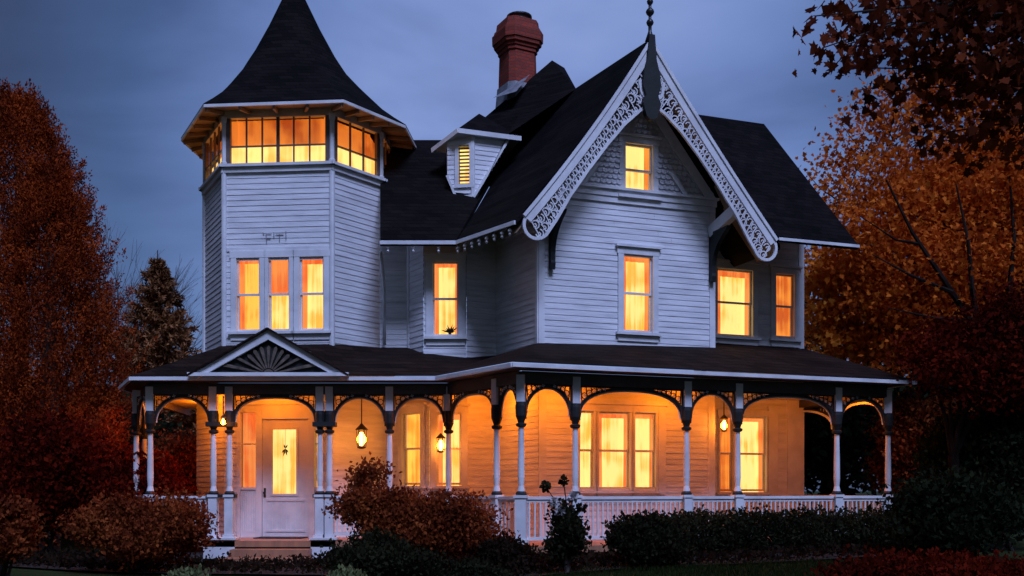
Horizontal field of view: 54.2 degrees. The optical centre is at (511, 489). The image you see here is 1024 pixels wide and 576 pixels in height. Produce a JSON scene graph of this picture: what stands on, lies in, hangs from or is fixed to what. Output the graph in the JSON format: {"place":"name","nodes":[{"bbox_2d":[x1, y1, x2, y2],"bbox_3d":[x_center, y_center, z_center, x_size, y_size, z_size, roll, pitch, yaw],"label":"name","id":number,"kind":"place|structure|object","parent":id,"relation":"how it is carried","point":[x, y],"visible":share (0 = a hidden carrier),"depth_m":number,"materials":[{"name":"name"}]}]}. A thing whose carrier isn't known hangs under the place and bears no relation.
{"place":"outdoors","nodes":[
{"label":"outdoors","id":0,"kind":"place"},
{"bbox_2d":[7,204,201,390],"bbox_3d":[-15.378,-4.616,36.678,9.398,12.161,7.372,0,0,0],"label":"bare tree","id":1,"kind":"object","parent":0,"point":[175,308],"visible":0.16,"depth_m":35.45,"materials":[{"name":"brown plant"}]},
{"bbox_2d":[0,0,1023,490],"label":"sky","id":2,"kind":"structure","parent":0,"point":[126,79],"materials":[{"name":"blue"}]},
{"bbox_2d":[7,491,1023,575],"bbox_3d":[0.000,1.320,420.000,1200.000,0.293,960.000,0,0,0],"label":"lawn","id":3,"kind":"structure","parent":0,"point":[1018,548],"depth_m":17.61,"materials":[{"name":"green plant"}]},
{"bbox_2d":[0,489,55,575],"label":"shrub","id":4,"kind":"object","parent":3,"relation":"on","point":[18,533],"visible":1,"depth_m":15.08,"materials":[{"name":"brown plant"}]},
{"bbox_2d":[1,372,80,464],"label":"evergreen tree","id":5,"kind":"object","parent":3,"relation":"on","point":[34,397],"visible":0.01,"depth_m":29.79,"materials":[{"name":"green plant"}]},
{"bbox_2d":[0,149,135,551],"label":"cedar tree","id":6,"kind":"object","parent":3,"relation":"on","point":[57,175],"visible":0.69,"depth_m":23.13,"materials":[{"name":"red plant"}]},
{"bbox_2d":[0,401,140,553],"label":"shrub","id":7,"kind":"object","parent":3,"relation":"on","point":[43,457],"visible":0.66,"depth_m":20.37,"materials":[{"name":"red plant"}]},
{"bbox_2d":[0,77,166,545],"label":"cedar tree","id":8,"kind":"object","parent":3,"relation":"on","point":[26,129],"visible":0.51,"depth_m":23.78,"materials":[{"name":"red plant"}]},
{"bbox_2d":[37,385,195,480],"bbox_3d":[-11.332,-0.830,29.655,6.237,4.892,5.586,0,0,36],"label":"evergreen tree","id":9,"kind":"object","parent":3,"relation":"on","point":[165,425],"visible":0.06,"depth_m":29.17,"materials":[{"name":"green plant"}]},
{"bbox_2d":[54,445,207,543],"bbox_3d":[-7.967,0.244,20.981,3.130,2.478,2.756,0,0,-33],"label":"shrub","id":10,"kind":"object","parent":3,"relation":"on","point":[164,476],"visible":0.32,"depth_m":20.49,"materials":[{"name":"red plant"}]},
{"bbox_2d":[82,250,225,436],"bbox_3d":[-11.953,-3.249,34.114,9.155,9.781,8.962,0,0,0],"label":"spruce tree","id":11,"kind":"object","parent":3,"relation":"on","point":[168,329],"visible":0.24,"depth_m":33.49,"materials":[{"name":"green plant"}]},
{"bbox_2d":[139,425,196,495],"bbox_3d":[-8.490,-0.131,26.998,4.088,3.201,3.052,0,0,0],"label":"shrub","id":12,"kind":"object","parent":3,"relation":"on","point":[176,446],"visible":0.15,"depth_m":26.57,"materials":[{"name":"red plant"}]},
{"bbox_2d":[161,563,214,575],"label":"sage plant","id":13,"kind":"object","parent":3,"relation":"on","point":[188,571],"visible":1,"depth_m":11.90,"materials":[{"name":"green plant"}]},
{"bbox_2d":[326,564,366,575],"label":"sage plant","id":14,"kind":"object","parent":3,"relation":"on","point":[348,571],"visible":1,"depth_m":11.87,"materials":[{"name":"green plant"}]},
{"bbox_2d":[310,523,453,575],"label":"shrub","id":15,"kind":"object","parent":3,"relation":"on","point":[372,554],"visible":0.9,"depth_m":13.89,"materials":[{"name":"green plant"}]},
{"bbox_2d":[8,549,997,575],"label":"planting bed","id":16,"kind":"object","parent":3,"relation":"on","point":[104,569],"visible":0.05,"depth_m":17.08,"materials":[{"name":"brown soil"}]},
{"bbox_2d":[52,486,222,574],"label":"shrub","id":17,"kind":"object","parent":16,"relation":"on","point":[147,529],"visible":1,"depth_m":16.89,"materials":[{"name":"brown plant"}]},
{"bbox_2d":[335,451,401,527],"bbox_3d":[-2.527,0.386,17.284,1.064,2.113,0.974,0,0,25],"label":"shrub","id":18,"kind":"object","parent":16,"relation":"on","point":[359,476],"visible":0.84,"depth_m":17.22,"materials":[{"name":"brown plant"}]},
{"bbox_2d":[321,477,525,564],"bbox_3d":[-1.440,0.626,16.416,3.356,1.681,2.044,0,0,0],"label":"shrub","id":19,"kind":"object","parent":16,"relation":"on","point":[454,527],"visible":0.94,"depth_m":15.95,"materials":[{"name":"brown plant"}]},
{"bbox_2d":[9,539,996,575],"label":"undergrowth","id":20,"kind":"object","parent":16,"relation":"on","point":[83,558],"visible":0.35,"depth_m":17.25,"materials":[{"name":"green plant"}]},
{"bbox_2d":[471,530,545,573],"bbox_3d":[-0.071,1.029,15.885,1.250,0.784,1.247,0,0,33],"label":"shrub","id":21,"kind":"object","parent":16,"relation":"on","point":[503,551],"visible":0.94,"depth_m":15.64,"materials":[{"name":"green plant"}]},
{"bbox_2d":[539,474,591,575],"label":"rose bush","id":22,"kind":"object","parent":16,"relation":"on","point":[565,542],"visible":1,"depth_m":15.07,"materials":[{"name":"green plant"}]},
{"bbox_2d":[600,508,697,567],"bbox_3d":[2.128,0.770,15.636,1.524,0.977,1.503,0,0,0],"label":"shrub","id":23,"kind":"object","parent":16,"relation":"on","point":[648,537],"visible":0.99,"depth_m":15.35,"materials":[{"name":"green plant"}]},
{"bbox_2d":[656,500,898,555],"bbox_3d":[5.199,0.786,18.580,6.430,1.196,1.466,0,0,-19],"label":"hedge","id":24,"kind":"object","parent":16,"relation":"on","point":[744,529],"visible":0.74,"depth_m":18.16,"materials":[{"name":"green plant"}]},
{"bbox_2d":[867,465,1023,557],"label":"shrub","id":25,"kind":"object","parent":16,"relation":"on","point":[953,510],"visible":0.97,"depth_m":16.69,"materials":[{"name":"green plant"}]},
{"bbox_2d":[118,0,916,563],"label":"victorian house","id":26,"kind":"structure","parent":3,"relation":"on","point":[632,216],"depth_m":21.03,"materials":[{"name":"paint"}]},
{"bbox_2d":[209,147,217,175],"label":"turret window","id":27,"kind":"structure","parent":26,"relation":"in","point":[209,147],"depth_m":23.23,"materials":[{"name":"brown paint"}]},
{"bbox_2d":[205,121,237,179],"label":"turret window","id":28,"kind":"structure","parent":26,"relation":"in","point":[219,156],"depth_m":22.33,"materials":[{"name":"orange glass"}]},
{"bbox_2d":[220,396,225,425],"bbox_3d":[-5.666,-1.540,19.620,0.120,0.601,0.114,0,0,0],"label":"lantern","id":29,"kind":"object","parent":26,"relation":"hanging from","point":[223,421],"visible":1,"depth_m":19.60,"materials":[{"name":"glass"}]},
{"bbox_2d":[227,251,265,340],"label":"window","id":30,"kind":"structure","parent":26,"relation":"in","point":[247,277],"depth_m":21.20,"materials":[{"name":"paint"}]},
{"bbox_2d":[226,115,329,163],"bbox_3d":[-4.928,-7.385,21.244,2.289,1.050,0.328,0,0,5],"label":"turret window","id":31,"kind":"structure","parent":26,"relation":"in","point":[277,140],"depth_m":21.27,"materials":[{"name":"glass"}]},
{"bbox_2d":[263,250,294,339],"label":"window","id":32,"kind":"structure","parent":26,"relation":"in","point":[278,276],"depth_m":21.17,"materials":[{"name":"paint"}]},
{"bbox_2d":[253,536,307,538],"bbox_3d":[-4.802,0.997,20.767,1.000,0.020,0.500,0,0,5],"label":"door mat","id":33,"kind":"object","parent":26,"relation":"on","point":[264,537],"depth_m":20.61,"materials":[{"name":"rubber"}]},
{"bbox_2d":[263,419,307,536],"bbox_3d":[-4.771,-0.247,21.159,1.002,2.475,0.211,0,0,0],"label":"front door","id":34,"kind":"structure","parent":26,"relation":"in","point":[285,441],"depth_m":21.12,"materials":[{"name":"paint"}]},
{"bbox_2d":[292,249,330,339],"bbox_3d":[-4.202,-4.094,21.106,0.856,1.881,0.358,0,0,5],"label":"window","id":35,"kind":"structure","parent":26,"relation":"in","point":[311,277],"depth_m":21.08,"materials":[{"name":"glass"}]},
{"bbox_2d":[324,116,379,176],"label":"turret window","id":36,"kind":"structure","parent":26,"relation":"in","point":[351,145],"depth_m":21.74,"materials":[{"name":"glass"}]},
{"bbox_2d":[355,399,367,448],"bbox_3d":[-3.121,-1.452,20.750,0.276,1.216,0.262,0,0,0],"label":"lantern","id":37,"kind":"object","parent":26,"relation":"hanging from","point":[361,437],"visible":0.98,"depth_m":20.70,"materials":[{"name":"black metal"}]},
{"bbox_2d":[370,137,389,167],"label":"turret window","id":38,"kind":"structure","parent":26,"relation":"in","point":[372,145],"depth_m":22.67,"materials":[{"name":"orange glass"}]},
{"bbox_2d":[394,402,429,493],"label":"window","id":39,"kind":"structure","parent":26,"relation":"in","point":[411,417],"depth_m":21.80,"materials":[{"name":"glass"}]},
{"bbox_2d":[436,433,444,452],"bbox_3d":[-1.492,-0.975,20.950,0.216,0.414,0.205,0,0,0],"label":"lantern","id":40,"kind":"object","parent":26,"relation":"attached to","point":[440,442],"visible":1,"depth_m":20.91,"materials":[{"name":"white glass"}]},
{"bbox_2d":[423,252,467,344],"bbox_3d":[-1.408,-4.040,21.269,0.943,1.967,0.358,0,0,0],"label":"window","id":41,"kind":"structure","parent":26,"relation":"in","point":[445,283],"depth_m":21.16,"materials":[{"name":"paint"}]},
{"bbox_2d":[427,403,470,493],"bbox_3d":[-1.331,-0.860,21.269,0.906,1.916,0.358,0,0,0],"label":"window","id":42,"kind":"structure","parent":26,"relation":"in","point":[459,437],"depth_m":21.16,"materials":[{"name":"glass"}]},
{"bbox_2d":[442,325,456,333],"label":"potted plant","id":43,"kind":"object","parent":26,"relation":"on","point":[449,331],"visible":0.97,"depth_m":21.31,"materials":[{"name":"green plant"}]},
{"bbox_2d":[578,404,596,495],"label":"window","id":44,"kind":"structure","parent":26,"relation":"in","point":[587,432],"depth_m":20.34,"materials":[{"name":"glass"}]},
{"bbox_2d":[596,404,635,495],"bbox_3d":[2.064,-0.764,20.510,0.893,1.927,0.359,0,0,-20],"label":"window","id":45,"kind":"structure","parent":26,"relation":"in","point":[615,423],"depth_m":20.63,"materials":[{"name":"glass"}]},
{"bbox_2d":[615,243,661,342],"bbox_3d":[2.569,-4.037,20.690,1.040,1.974,0.358,0,0,-20],"label":"window","id":46,"kind":"structure","parent":26,"relation":"in","point":[638,277],"depth_m":20.73,"materials":[{"name":"glass"}]},
{"bbox_2d":[618,131,661,207],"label":"window","id":47,"kind":"structure","parent":26,"relation":"in","point":[639,157],"depth_m":20.72,"materials":[{"name":"glass"}]},
{"bbox_2d":[633,405,661,495],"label":"window","id":48,"kind":"structure","parent":26,"relation":"in","point":[645,422],"depth_m":20.88,"materials":[{"name":"glass"}]},
{"bbox_2d":[720,401,727,431],"bbox_3d":[4.442,-1.634,20.954,0.192,0.852,0.183,0,0,0],"label":"lantern","id":49,"kind":"object","parent":26,"relation":"hanging from","point":[724,422],"visible":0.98,"depth_m":20.93,"materials":[{"name":"black metal"}]},
{"bbox_2d":[716,409,734,495],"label":"window","id":50,"kind":"structure","parent":26,"relation":"in","point":[726,460],"depth_m":22.59,"materials":[{"name":"glass"}]},
{"bbox_2d":[715,258,761,345],"bbox_3d":[4.994,-4.207,22.616,1.295,1.887,0.359,0,0,-20],"label":"window","id":51,"kind":"structure","parent":26,"relation":"in","point":[736,292],"depth_m":22.71,"materials":[{"name":"paint"}]},
{"bbox_2d":[728,410,771,495],"bbox_3d":[5.398,-0.779,22.760,0.959,2.030,0.360,0,0,-20],"label":"window","id":52,"kind":"structure","parent":26,"relation":"in","point":[754,434],"depth_m":22.92,"materials":[{"name":"glass"}]},
{"bbox_2d":[768,264,802,347],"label":"window","id":53,"kind":"structure","parent":26,"relation":"in","point":[785,289],"depth_m":23.07,"materials":[{"name":"paint"}]},
{"bbox_2d":[804,456,861,489],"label":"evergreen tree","id":54,"kind":"object","parent":3,"relation":"on","point":[805,485],"depth_m":42.93,"materials":[{"name":"green plant"}]},
{"bbox_2d":[804,234,927,507],"bbox_3d":[8.834,-2.424,25.157,3.787,7.789,3.227,0,0,0],"label":"maple tree","id":55,"kind":"object","parent":3,"relation":"on","point":[839,330],"visible":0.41,"depth_m":24.64,"materials":[{"name":"orange plant"}]},
{"bbox_2d":[804,345,929,513],"bbox_3d":[10.327,-1.691,33.036,6.374,6.529,6.145,0,0,-30],"label":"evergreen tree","id":56,"kind":"object","parent":3,"relation":"on","point":[818,459],"visible":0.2,"depth_m":31.97,"materials":[{"name":"green plant"}]},
{"bbox_2d":[846,355,933,490],"bbox_3d":[14.310,-2.417,36.147,7.625,7.989,5.348,0,0,0],"label":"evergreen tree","id":57,"kind":"object","parent":3,"relation":"on","point":[894,393],"visible":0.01,"depth_m":35.08,"materials":[{"name":"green plant"}]},
{"bbox_2d":[795,16,1019,394],"bbox_3d":[12.523,-6.425,30.739,10.954,15.794,5.835,0,0,0],"label":"maple tree","id":58,"kind":"object","parent":3,"relation":"on","point":[886,128],"visible":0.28,"depth_m":30.66,"materials":[{"name":"orange plant"}]},
{"bbox_2d":[792,0,1023,177],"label":"maple tree","id":59,"kind":"object","parent":3,"relation":"on","point":[924,18],"visible":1,"depth_m":10.13,"materials":[{"name":"red plant"}]},
{"bbox_2d":[805,103,1023,400],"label":"maple tree","id":60,"kind":"object","parent":3,"relation":"on","point":[950,227],"visible":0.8,"depth_m":22.96,"materials":[{"name":"orange plant"}]},
{"bbox_2d":[805,543,1023,575],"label":"shrub","id":61,"kind":"object","parent":3,"relation":"on","point":[933,564],"visible":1,"depth_m":9.09,"materials":[{"name":"red plant"}]},
{"bbox_2d":[887,364,1008,414],"bbox_3d":[17.071,-2.107,32.775,8.874,7.343,5.192,0,0,0],"label":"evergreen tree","id":62,"kind":"object","parent":3,"relation":"on","point":[921,387],"depth_m":33.15,"materials":[{"name":"green plant"}]},
{"bbox_2d":[881,270,1023,474],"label":"plum tree","id":63,"kind":"object","parent":3,"relation":"on","point":[988,355],"visible":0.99,"depth_m":19.28,"materials":[{"name":"red plant"}]},
{"bbox_2d":[902,404,1023,550],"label":"shrub","id":64,"kind":"object","parent":3,"relation":"on","point":[1008,442],"visible":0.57,"depth_m":19.50,"materials":[{"name":"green plant"}]},
{"bbox_2d":[512,557,1023,575],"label":"grass","id":65,"kind":"structure","parent":0,"point":[721,569],"depth_m":14.65,"materials":[{"name":"green plant"}]},
{"bbox_2d":[859,386,986,497],"bbox_3d":[10.284,-0.678,24.379,3.586,3.888,2.846,0,0,30],"label":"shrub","id":66,"kind":"object","parent":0,"point":[907,428],"visible":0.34,"depth_m":24.27,"materials":[{"name":"red plant"}]},
{"bbox_2d":[903,388,1023,541],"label":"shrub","id":67,"kind":"object","parent":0,"point":[980,418],"visible":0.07,"depth_m":20.73,"materials":[{"name":"red plant"}]}
]}

